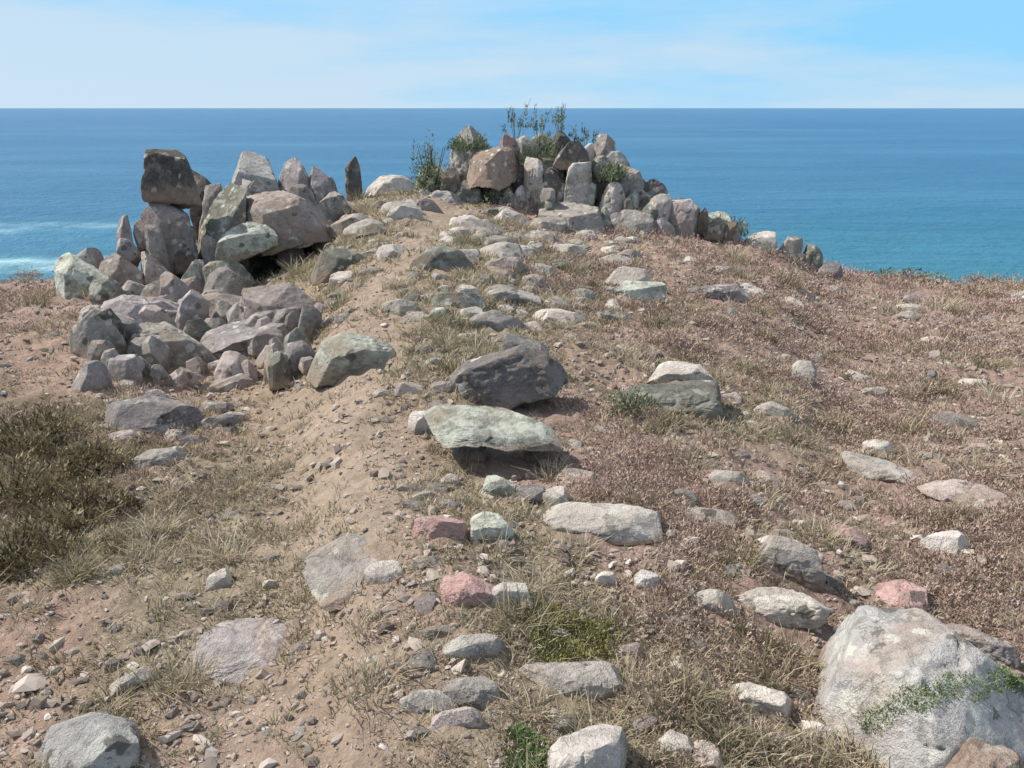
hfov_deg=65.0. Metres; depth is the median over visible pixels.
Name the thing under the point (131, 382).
broken slab
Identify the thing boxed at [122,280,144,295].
outcrop rock
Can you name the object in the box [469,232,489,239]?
broken slab
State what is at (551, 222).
broken slab
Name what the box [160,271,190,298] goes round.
outcrop rock
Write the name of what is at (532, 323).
broken slab
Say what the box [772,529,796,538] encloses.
broken slab
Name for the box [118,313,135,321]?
outcrop rock
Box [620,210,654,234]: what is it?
boulder
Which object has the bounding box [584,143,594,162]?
outcrop rock
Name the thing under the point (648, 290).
stone
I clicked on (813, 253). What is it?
boulder
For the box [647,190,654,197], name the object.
outcrop rock
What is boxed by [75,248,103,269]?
boulder
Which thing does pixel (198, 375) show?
broken slab
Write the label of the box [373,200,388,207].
loose stone
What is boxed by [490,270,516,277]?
broken slab
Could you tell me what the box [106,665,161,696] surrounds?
stone
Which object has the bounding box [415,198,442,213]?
loose stone
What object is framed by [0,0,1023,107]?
sky
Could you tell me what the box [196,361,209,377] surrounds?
outcrop rock
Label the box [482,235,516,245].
broken slab
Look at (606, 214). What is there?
outcrop rock
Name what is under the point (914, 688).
boulder
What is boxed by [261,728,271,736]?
loose stone
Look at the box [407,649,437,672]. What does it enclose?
loose stone
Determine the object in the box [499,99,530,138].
stalky plant
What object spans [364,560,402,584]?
stone
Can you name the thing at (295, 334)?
outcrop rock
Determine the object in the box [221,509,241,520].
loose stone
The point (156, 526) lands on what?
grass
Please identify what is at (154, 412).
flat rock
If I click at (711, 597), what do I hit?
broken slab
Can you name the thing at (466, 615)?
loose stone
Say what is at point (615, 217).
outcrop rock
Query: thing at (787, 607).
slanting rock
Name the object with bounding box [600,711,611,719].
loose stone
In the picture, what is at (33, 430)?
shrub
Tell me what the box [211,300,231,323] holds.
outcrop rock
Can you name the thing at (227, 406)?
broken slab
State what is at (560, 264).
broken slab
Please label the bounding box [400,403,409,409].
loose stone
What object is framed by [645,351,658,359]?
loose stone
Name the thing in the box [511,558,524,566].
loose stone
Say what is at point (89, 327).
outcrop rock
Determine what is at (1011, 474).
broken slab
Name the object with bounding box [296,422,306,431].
loose stone
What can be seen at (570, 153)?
jammed block
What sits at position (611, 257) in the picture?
loose stone
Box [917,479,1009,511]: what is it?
flat rock
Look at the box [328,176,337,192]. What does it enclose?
boulder
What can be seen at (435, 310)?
broken slab
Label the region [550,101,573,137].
stalky plant
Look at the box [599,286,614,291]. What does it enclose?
broken slab
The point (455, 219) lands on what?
broken slab
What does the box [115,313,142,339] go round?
outcrop rock
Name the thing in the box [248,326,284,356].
outcrop rock
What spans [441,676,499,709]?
stone
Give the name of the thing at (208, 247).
outcrop rock
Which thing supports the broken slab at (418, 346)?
on the ground at (498, 463)
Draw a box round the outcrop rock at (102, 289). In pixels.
[89,275,123,305]
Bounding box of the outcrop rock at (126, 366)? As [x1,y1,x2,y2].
[107,354,144,383]
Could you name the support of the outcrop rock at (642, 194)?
on the ground at (498, 463)
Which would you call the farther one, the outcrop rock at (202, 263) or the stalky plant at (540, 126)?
the stalky plant at (540, 126)
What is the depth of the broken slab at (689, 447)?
4.29 m
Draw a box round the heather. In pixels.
[0,188,1023,767]
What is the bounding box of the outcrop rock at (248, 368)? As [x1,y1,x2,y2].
[241,359,258,381]
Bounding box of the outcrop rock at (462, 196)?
[457,192,466,201]
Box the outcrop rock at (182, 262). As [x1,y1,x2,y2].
[173,247,199,275]
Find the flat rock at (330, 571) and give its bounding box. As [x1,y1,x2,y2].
[302,534,382,610]
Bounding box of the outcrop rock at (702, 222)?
[697,207,708,236]
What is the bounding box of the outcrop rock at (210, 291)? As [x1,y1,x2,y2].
[202,289,221,293]
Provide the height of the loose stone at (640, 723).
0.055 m
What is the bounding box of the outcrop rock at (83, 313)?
[79,305,100,317]
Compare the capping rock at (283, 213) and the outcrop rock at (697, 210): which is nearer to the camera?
the capping rock at (283, 213)
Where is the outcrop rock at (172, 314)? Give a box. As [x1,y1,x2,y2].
[165,310,176,325]
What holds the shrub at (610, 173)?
on the ground at (498, 463)
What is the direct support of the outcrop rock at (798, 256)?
on the ground at (498, 463)
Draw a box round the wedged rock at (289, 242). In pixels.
[262,235,302,256]
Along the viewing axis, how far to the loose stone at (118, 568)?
3.33 m
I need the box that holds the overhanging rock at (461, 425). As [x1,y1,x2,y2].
[423,404,563,452]
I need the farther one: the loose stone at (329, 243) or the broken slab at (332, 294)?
the loose stone at (329, 243)
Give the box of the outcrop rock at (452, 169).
[446,165,460,185]
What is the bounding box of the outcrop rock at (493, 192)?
[489,189,500,203]
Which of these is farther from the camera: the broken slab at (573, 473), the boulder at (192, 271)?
the boulder at (192, 271)
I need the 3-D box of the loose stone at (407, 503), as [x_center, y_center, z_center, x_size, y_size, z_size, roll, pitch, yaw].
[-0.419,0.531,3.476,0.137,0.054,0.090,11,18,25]
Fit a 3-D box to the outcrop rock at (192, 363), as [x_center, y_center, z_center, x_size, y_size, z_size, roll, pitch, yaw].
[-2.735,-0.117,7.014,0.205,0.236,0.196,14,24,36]
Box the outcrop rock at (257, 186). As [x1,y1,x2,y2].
[249,179,269,194]
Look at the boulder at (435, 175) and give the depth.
15.04 m
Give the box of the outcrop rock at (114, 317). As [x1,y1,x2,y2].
[96,308,127,344]
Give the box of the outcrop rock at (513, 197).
[503,188,518,206]
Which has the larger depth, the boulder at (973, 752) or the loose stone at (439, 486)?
the loose stone at (439, 486)
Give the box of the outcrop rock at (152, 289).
[141,279,159,296]
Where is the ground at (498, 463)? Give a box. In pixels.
[0,189,1023,767]
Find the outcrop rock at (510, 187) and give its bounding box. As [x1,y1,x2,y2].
[501,185,512,193]
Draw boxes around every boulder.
[37,712,139,767]
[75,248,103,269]
[99,253,144,286]
[141,251,168,285]
[181,258,200,279]
[189,168,210,245]
[202,260,254,287]
[231,151,279,191]
[278,156,309,249]
[307,332,395,387]
[311,191,350,248]
[311,220,334,252]
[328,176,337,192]
[366,175,412,195]
[415,164,445,189]
[428,190,461,204]
[449,125,482,182]
[449,344,567,409]
[459,180,481,203]
[500,334,548,354]
[531,133,552,150]
[538,202,605,233]
[546,724,628,767]
[549,163,565,183]
[605,162,644,195]
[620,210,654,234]
[621,380,723,422]
[646,179,667,195]
[668,199,694,238]
[700,211,731,238]
[745,231,777,252]
[757,535,825,592]
[779,235,802,262]
[803,243,822,274]
[812,605,1023,767]
[945,737,1023,767]
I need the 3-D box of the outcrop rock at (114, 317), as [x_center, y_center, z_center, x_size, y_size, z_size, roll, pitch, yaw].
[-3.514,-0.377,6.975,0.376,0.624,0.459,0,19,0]
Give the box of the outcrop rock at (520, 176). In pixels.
[511,164,523,193]
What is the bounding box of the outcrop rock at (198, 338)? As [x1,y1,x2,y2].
[194,335,201,341]
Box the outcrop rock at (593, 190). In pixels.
[588,182,596,205]
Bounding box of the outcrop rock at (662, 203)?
[649,194,671,233]
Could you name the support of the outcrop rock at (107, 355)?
on the ground at (498, 463)
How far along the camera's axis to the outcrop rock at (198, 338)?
7.80 m
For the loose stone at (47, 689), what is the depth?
2.62 m
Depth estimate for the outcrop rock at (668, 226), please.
14.04 m
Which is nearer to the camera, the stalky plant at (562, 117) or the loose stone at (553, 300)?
the loose stone at (553, 300)
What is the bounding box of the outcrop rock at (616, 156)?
[604,150,630,167]
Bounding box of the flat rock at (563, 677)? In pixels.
[518,661,623,701]
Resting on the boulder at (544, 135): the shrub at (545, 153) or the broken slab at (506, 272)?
the shrub at (545, 153)
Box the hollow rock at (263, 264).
[250,249,308,279]
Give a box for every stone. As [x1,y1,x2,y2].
[7,654,27,665]
[15,701,28,710]
[31,633,44,643]
[33,651,46,659]
[44,687,52,694]
[49,331,62,336]
[76,700,94,712]
[99,710,118,714]
[104,658,125,672]
[105,563,127,574]
[105,623,123,634]
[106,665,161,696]
[129,578,136,584]
[148,618,156,623]
[164,429,190,442]
[180,721,200,732]
[205,568,231,591]
[211,600,233,611]
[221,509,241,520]
[233,401,243,406]
[243,695,257,704]
[256,482,272,493]
[260,553,279,561]
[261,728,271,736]
[291,725,305,741]
[292,640,306,651]
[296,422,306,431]
[296,691,306,699]
[305,748,312,755]
[323,242,332,251]
[334,313,350,324]
[345,156,361,200]
[357,268,384,275]
[360,248,376,255]
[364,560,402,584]
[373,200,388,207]
[374,244,404,261]
[378,416,393,422]
[380,199,416,212]
[381,299,419,315]
[382,218,394,223]
[393,232,407,238]
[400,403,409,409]
[400,689,458,713]
[401,499,427,508]
[405,271,420,278]
[407,411,431,434]
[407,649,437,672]
[410,726,429,736]
[411,483,419,490]
[411,515,468,540]
[412,556,439,569]
[413,591,440,615]
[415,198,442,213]
[428,400,444,407]
[428,482,452,492]
[436,285,451,292]
[437,749,448,758]
[439,236,460,242]
[440,498,463,510]
[440,571,493,606]
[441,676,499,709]
[442,633,506,660]
[452,446,486,461]
[457,611,471,618]
[470,511,514,542]
[480,475,513,498]
[485,710,497,717]
[490,570,502,577]
[490,581,529,607]
[497,206,516,211]
[500,133,515,156]
[508,279,518,284]
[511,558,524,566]
[512,485,544,506]
[522,274,547,291]
[523,437,561,460]
[524,230,562,243]
[542,486,568,507]
[547,296,570,307]
[548,715,576,737]
[568,439,581,448]
[570,288,594,298]
[581,244,590,249]
[594,425,609,432]
[594,571,616,586]
[599,254,632,264]
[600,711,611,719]
[602,240,619,245]
[605,299,620,309]
[611,281,666,303]
[630,686,651,696]
[631,716,656,734]
[634,569,659,590]
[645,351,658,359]
[646,361,714,383]
[655,729,692,759]
[680,615,699,629]
[684,256,696,263]
[687,284,753,303]
[689,636,709,652]
[690,669,710,681]
[693,739,724,767]
[724,564,742,577]
[725,308,743,315]
[732,449,750,457]
[770,733,792,742]
[786,387,797,392]
[788,686,814,707]
[791,360,816,386]
[796,468,811,479]
[821,429,835,436]
[825,285,842,291]
[825,524,868,551]
[825,574,841,591]
[836,500,857,510]
[849,599,862,606]
[850,496,867,506]
[873,579,927,611]
[893,311,919,319]
[896,304,922,313]
[900,295,922,302]
[918,530,970,554]
[922,370,938,380]
[924,434,933,441]
[929,350,941,359]
[930,563,956,579]
[947,364,956,369]
[947,623,1020,669]
[953,469,970,478]
[959,315,975,322]
[964,335,983,343]
[971,576,994,584]
[999,540,1014,548]
[1005,598,1020,606]
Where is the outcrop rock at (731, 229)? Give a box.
[722,221,737,243]
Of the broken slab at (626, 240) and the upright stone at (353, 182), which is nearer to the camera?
the broken slab at (626, 240)
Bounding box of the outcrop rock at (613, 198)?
[599,181,625,213]
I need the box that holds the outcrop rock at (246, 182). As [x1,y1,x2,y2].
[242,179,251,186]
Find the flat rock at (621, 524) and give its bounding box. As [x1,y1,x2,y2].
[541,502,663,545]
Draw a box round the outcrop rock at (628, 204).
[622,197,633,209]
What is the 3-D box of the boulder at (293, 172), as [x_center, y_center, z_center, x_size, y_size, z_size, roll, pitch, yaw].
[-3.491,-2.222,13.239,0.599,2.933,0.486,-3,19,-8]
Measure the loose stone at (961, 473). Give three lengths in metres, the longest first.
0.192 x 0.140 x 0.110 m
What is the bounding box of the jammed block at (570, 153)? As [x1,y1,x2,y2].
[553,140,589,170]
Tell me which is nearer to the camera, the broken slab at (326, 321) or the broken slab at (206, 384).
the broken slab at (206, 384)
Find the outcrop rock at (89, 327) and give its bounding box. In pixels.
[69,308,126,358]
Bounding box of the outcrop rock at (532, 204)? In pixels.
[529,192,536,209]
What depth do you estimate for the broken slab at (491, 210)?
13.30 m
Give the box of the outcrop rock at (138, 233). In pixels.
[133,219,144,251]
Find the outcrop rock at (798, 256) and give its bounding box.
[793,253,806,269]
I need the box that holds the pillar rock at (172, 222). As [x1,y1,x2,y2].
[141,202,198,279]
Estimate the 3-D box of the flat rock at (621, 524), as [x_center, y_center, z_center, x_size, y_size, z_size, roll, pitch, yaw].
[0.323,0.578,3.349,0.615,0.126,0.256,3,19,7]
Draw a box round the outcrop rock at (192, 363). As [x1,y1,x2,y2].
[186,357,211,373]
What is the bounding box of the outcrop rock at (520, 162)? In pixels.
[518,161,523,185]
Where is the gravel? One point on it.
(210, 759)
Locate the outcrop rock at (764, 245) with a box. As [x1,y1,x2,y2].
[757,240,773,255]
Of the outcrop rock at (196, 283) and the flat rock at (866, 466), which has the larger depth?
the outcrop rock at (196, 283)
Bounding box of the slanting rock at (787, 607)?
[737,587,829,628]
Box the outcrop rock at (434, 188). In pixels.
[426,177,438,192]
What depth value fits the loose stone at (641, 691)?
2.39 m
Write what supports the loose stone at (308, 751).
on the ground at (498, 463)
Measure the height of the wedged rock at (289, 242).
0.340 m
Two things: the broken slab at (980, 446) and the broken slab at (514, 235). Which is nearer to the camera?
the broken slab at (980, 446)
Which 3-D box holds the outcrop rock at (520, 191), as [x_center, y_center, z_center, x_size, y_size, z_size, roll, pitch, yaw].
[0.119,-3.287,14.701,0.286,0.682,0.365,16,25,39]
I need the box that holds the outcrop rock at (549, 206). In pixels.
[544,197,555,210]
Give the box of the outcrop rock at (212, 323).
[204,318,226,328]
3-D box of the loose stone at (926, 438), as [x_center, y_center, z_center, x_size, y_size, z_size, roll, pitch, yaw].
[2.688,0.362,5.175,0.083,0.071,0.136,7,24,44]
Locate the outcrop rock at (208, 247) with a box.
[201,235,217,263]
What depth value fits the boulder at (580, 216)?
13.98 m
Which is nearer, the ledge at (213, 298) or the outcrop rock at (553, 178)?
the ledge at (213, 298)
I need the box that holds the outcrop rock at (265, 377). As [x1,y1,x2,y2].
[263,350,282,383]
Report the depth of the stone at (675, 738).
2.18 m
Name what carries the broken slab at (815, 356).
on the ground at (498, 463)
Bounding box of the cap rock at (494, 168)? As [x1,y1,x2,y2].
[467,147,517,191]
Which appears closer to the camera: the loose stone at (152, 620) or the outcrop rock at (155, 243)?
the loose stone at (152, 620)
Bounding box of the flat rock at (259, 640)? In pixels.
[187,618,287,683]
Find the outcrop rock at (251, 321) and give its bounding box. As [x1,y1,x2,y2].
[244,310,274,326]
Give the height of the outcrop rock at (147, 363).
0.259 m
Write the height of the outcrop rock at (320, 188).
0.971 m
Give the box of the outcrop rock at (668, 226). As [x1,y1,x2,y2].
[656,217,675,236]
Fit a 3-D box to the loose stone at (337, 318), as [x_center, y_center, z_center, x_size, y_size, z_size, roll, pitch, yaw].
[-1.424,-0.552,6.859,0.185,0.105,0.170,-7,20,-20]
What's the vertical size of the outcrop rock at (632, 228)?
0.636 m
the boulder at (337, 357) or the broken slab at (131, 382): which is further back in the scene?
the broken slab at (131, 382)
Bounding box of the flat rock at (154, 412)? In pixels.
[105,394,204,435]
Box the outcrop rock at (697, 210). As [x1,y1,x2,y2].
[693,203,699,236]
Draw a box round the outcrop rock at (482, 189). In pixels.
[479,186,490,196]
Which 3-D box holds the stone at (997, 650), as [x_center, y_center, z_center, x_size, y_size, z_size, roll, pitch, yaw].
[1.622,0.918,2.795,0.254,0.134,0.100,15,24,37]
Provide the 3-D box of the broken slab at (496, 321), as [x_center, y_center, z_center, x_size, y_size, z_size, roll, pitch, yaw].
[-0.134,-0.451,6.456,0.541,0.283,0.230,0,19,0]
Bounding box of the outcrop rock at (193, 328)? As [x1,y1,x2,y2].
[182,318,209,337]
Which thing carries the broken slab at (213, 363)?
on the ground at (498, 463)
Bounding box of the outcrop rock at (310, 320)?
[298,305,322,341]
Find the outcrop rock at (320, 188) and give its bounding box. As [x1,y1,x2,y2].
[309,166,333,202]
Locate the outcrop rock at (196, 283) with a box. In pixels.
[182,275,204,293]
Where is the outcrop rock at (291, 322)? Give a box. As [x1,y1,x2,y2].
[284,311,299,331]
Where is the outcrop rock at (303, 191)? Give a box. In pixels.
[289,184,317,205]
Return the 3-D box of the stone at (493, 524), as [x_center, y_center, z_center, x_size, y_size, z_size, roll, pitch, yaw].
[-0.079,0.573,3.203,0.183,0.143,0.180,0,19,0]
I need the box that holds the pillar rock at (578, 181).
[563,161,591,204]
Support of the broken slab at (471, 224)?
on the ground at (498, 463)
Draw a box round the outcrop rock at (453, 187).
[440,173,458,193]
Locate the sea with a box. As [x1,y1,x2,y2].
[0,108,1023,284]
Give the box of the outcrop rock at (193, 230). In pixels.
[191,226,195,242]
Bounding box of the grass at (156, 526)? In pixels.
[0,184,1023,767]
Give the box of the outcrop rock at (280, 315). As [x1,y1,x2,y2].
[272,307,295,322]
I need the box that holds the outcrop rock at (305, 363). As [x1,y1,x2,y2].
[298,356,313,373]
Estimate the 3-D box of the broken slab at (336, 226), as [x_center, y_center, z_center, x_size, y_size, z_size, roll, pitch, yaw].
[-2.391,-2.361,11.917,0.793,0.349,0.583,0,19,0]
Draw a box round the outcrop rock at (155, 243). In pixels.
[144,225,172,273]
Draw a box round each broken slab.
[108,429,140,439]
[115,379,136,387]
[143,389,169,398]
[174,434,209,445]
[193,372,205,379]
[198,414,241,429]
[199,381,211,389]
[199,401,233,412]
[206,359,219,369]
[206,373,256,393]
[215,426,238,432]
[224,411,246,420]
[310,248,366,285]
[319,316,333,326]
[327,213,368,237]
[327,291,344,297]
[328,271,353,287]
[339,278,353,286]
[343,218,383,239]
[355,223,386,237]
[372,389,392,397]
[387,203,423,219]
[394,382,423,396]
[399,311,426,323]
[405,294,422,301]
[408,244,472,271]
[411,490,434,499]
[414,345,432,353]
[417,625,454,639]
[422,357,441,366]
[424,391,443,397]
[428,307,453,318]
[429,381,451,392]
[430,292,485,308]
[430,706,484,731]
[431,273,449,279]
[440,226,472,236]
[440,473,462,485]
[449,215,482,225]
[451,218,504,235]
[453,285,479,294]
[459,249,479,261]
[459,306,482,317]
[466,310,527,331]
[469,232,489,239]
[476,274,494,282]
[479,242,524,259]
[482,208,499,214]
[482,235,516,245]
[483,284,518,300]
[484,257,526,272]
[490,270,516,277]
[493,208,526,225]
[496,540,509,547]
[498,304,514,311]
[504,232,522,242]
[509,290,541,305]
[514,309,529,315]
[519,285,538,293]
[520,245,536,253]
[524,321,542,330]
[526,241,544,245]
[527,243,545,252]
[531,216,568,234]
[531,263,555,276]
[531,309,585,324]
[546,627,570,639]
[550,244,585,255]
[552,262,573,270]
[555,468,596,479]
[568,239,585,244]
[574,230,597,240]
[574,285,599,292]
[575,297,591,302]
[595,310,628,322]
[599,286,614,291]
[601,245,622,253]
[605,266,650,285]
[615,236,633,243]
[617,642,643,658]
[618,249,641,257]
[627,237,640,241]
[666,488,698,506]
[675,446,692,452]
[686,507,739,528]
[694,589,737,621]
[707,469,750,486]
[708,266,730,272]
[721,393,741,404]
[739,283,766,298]
[745,495,767,507]
[753,470,782,486]
[754,401,795,420]
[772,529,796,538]
[779,296,804,309]
[796,720,837,741]
[808,354,824,362]
[843,370,870,382]
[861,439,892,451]
[864,386,887,396]
[916,336,948,344]
[922,452,945,460]
[928,411,978,429]
[957,378,987,386]
[968,443,993,451]
[1001,473,1023,480]
[1005,291,1023,299]
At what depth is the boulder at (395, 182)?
14.13 m
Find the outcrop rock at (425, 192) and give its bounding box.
[417,189,429,195]
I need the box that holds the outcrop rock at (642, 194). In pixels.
[629,187,646,201]
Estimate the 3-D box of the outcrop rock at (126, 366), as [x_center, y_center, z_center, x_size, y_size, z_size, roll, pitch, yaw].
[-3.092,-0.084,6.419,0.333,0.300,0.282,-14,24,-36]
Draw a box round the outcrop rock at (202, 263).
[190,259,205,279]
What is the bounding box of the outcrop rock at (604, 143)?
[594,133,615,156]
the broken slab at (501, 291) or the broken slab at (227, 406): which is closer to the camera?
the broken slab at (227, 406)
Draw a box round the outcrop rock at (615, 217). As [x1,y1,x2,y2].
[610,212,621,233]
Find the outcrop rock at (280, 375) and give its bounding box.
[268,351,294,390]
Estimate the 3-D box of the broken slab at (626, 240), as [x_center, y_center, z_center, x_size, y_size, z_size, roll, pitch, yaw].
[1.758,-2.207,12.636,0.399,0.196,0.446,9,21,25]
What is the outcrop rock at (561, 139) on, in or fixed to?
on the boulder at (544, 135)
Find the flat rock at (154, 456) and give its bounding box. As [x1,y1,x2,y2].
[129,446,187,468]
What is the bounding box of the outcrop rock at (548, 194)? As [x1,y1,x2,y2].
[537,188,555,214]
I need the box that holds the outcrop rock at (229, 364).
[214,351,257,378]
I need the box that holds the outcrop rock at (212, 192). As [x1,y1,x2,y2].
[197,183,222,248]
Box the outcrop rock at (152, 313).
[139,305,171,323]
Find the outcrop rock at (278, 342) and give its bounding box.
[269,337,283,350]
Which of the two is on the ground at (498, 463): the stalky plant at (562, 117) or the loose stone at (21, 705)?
the loose stone at (21, 705)
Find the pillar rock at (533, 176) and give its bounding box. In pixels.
[524,157,544,209]
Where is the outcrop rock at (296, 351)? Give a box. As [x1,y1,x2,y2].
[285,340,314,377]
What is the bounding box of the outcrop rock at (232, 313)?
[226,302,240,323]
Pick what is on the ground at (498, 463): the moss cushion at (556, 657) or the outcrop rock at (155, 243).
the moss cushion at (556, 657)
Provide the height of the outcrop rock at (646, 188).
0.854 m
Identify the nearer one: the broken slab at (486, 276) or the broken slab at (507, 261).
the broken slab at (486, 276)
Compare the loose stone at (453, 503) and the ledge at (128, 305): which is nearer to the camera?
the loose stone at (453, 503)
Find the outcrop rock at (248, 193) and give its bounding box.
[240,185,261,261]
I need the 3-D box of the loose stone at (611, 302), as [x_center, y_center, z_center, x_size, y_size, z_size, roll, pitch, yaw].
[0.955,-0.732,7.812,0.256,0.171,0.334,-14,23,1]
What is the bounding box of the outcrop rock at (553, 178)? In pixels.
[543,167,564,196]
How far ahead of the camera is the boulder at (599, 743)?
2.06 m
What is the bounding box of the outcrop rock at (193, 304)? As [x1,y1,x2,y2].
[174,289,208,329]
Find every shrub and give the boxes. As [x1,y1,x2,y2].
[0,397,91,468]
[0,441,83,519]
[0,506,82,585]
[18,471,145,540]
[46,433,132,483]
[408,130,451,190]
[446,129,491,151]
[475,188,522,208]
[516,133,561,161]
[595,385,659,417]
[596,160,628,182]
[719,214,749,236]
[864,267,953,283]
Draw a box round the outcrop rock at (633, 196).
[628,190,639,205]
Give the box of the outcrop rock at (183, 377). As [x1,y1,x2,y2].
[169,367,199,388]
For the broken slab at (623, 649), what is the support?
on the ground at (498, 463)
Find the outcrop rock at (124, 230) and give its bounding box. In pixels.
[116,215,132,242]
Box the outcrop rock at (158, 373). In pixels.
[150,364,171,386]
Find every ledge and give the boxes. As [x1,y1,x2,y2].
[100,294,178,323]
[177,292,241,317]
[239,283,315,319]
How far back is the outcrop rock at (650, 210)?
14.07 m
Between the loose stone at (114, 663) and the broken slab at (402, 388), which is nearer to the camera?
the loose stone at (114, 663)
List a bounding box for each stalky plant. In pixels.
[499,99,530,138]
[529,104,551,144]
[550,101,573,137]
[571,123,598,146]
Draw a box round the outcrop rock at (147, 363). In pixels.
[139,356,151,370]
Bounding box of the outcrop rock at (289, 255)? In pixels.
[276,248,305,269]
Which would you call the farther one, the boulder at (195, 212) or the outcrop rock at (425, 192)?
the outcrop rock at (425, 192)
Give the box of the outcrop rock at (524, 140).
[515,136,540,162]
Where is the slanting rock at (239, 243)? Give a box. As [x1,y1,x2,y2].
[215,221,278,262]
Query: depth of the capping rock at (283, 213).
11.50 m
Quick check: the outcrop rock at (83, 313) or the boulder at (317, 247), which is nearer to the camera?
the outcrop rock at (83, 313)
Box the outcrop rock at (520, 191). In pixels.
[514,185,526,206]
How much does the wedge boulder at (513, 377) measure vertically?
0.509 m
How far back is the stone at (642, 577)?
2.89 m
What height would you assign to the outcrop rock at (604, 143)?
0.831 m
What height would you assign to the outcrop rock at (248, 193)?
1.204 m
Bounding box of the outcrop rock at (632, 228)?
[629,226,640,235]
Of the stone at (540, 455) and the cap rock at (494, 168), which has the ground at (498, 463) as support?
the stone at (540, 455)
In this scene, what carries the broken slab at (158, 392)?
on the ground at (498, 463)
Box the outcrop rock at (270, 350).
[263,343,279,378]
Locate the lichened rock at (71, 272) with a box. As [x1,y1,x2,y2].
[54,252,103,299]
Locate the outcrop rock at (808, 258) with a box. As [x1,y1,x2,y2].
[802,253,810,270]
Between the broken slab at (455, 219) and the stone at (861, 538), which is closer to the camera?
the stone at (861, 538)
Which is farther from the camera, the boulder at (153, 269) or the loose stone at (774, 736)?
the boulder at (153, 269)
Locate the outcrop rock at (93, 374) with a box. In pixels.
[70,360,112,391]
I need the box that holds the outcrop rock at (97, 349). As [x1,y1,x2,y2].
[87,340,114,360]
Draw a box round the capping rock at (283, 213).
[246,190,330,253]
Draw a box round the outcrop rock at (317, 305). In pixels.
[314,302,326,312]
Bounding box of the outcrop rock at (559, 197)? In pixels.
[555,183,565,202]
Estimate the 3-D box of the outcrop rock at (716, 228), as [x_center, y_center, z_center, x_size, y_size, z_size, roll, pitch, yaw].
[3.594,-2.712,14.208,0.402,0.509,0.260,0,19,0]
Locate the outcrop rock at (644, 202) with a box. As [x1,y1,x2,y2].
[638,196,651,210]
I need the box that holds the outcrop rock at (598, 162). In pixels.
[591,155,609,206]
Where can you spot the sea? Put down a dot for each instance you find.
(938, 190)
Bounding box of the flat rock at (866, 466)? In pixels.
[840,451,916,484]
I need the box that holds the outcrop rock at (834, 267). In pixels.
[816,261,842,281]
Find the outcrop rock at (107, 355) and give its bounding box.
[101,348,119,367]
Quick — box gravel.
[0,191,1023,767]
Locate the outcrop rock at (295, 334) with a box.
[283,327,311,350]
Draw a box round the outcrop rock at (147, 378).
[140,363,152,385]
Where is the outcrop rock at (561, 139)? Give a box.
[549,130,570,157]
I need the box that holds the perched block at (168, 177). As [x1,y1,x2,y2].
[140,149,201,208]
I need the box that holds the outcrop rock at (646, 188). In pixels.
[643,179,649,191]
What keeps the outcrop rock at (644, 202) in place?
on the ground at (498, 463)
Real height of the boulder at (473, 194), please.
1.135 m
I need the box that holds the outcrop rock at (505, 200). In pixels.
[498,197,514,207]
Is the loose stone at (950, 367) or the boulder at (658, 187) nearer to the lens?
the loose stone at (950, 367)
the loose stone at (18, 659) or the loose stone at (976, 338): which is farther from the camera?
the loose stone at (976, 338)
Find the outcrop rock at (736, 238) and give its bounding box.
[732,225,741,244]
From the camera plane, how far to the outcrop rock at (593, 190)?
14.48 m
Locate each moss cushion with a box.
[500,720,548,767]
[513,593,625,664]
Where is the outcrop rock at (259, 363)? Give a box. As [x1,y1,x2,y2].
[255,345,267,368]
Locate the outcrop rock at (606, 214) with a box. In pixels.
[601,207,611,231]
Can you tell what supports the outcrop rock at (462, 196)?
on the outcrop rock
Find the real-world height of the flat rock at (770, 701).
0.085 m
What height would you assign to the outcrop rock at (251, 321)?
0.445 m
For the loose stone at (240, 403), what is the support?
on the ground at (498, 463)
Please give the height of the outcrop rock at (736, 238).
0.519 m
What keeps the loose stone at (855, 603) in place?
on the ground at (498, 463)
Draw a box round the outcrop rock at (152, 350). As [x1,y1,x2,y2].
[136,335,170,368]
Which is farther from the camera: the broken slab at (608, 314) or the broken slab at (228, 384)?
the broken slab at (608, 314)
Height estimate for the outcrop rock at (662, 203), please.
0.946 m
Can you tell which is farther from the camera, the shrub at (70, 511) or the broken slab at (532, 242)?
the broken slab at (532, 242)
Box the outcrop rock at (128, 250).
[116,238,140,266]
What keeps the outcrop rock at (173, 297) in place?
on the ground at (498, 463)
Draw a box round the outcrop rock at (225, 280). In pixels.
[203,266,242,295]
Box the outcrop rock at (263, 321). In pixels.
[255,316,271,326]
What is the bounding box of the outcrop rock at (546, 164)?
[536,156,554,169]
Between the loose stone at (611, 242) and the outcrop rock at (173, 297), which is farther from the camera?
the loose stone at (611, 242)
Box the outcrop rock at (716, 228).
[703,216,726,242]
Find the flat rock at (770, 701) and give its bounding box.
[729,682,793,723]
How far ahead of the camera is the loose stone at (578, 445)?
4.37 m
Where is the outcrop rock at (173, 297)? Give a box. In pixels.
[159,293,179,302]
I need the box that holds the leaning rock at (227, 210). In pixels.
[198,183,249,272]
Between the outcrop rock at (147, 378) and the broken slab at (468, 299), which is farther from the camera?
the broken slab at (468, 299)
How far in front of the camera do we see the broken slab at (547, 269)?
8.47 m
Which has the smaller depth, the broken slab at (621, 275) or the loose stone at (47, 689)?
the loose stone at (47, 689)
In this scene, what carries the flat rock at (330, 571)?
on the ground at (498, 463)
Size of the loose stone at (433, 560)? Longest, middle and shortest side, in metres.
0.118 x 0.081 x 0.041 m
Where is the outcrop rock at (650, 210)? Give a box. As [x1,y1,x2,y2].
[641,203,658,221]

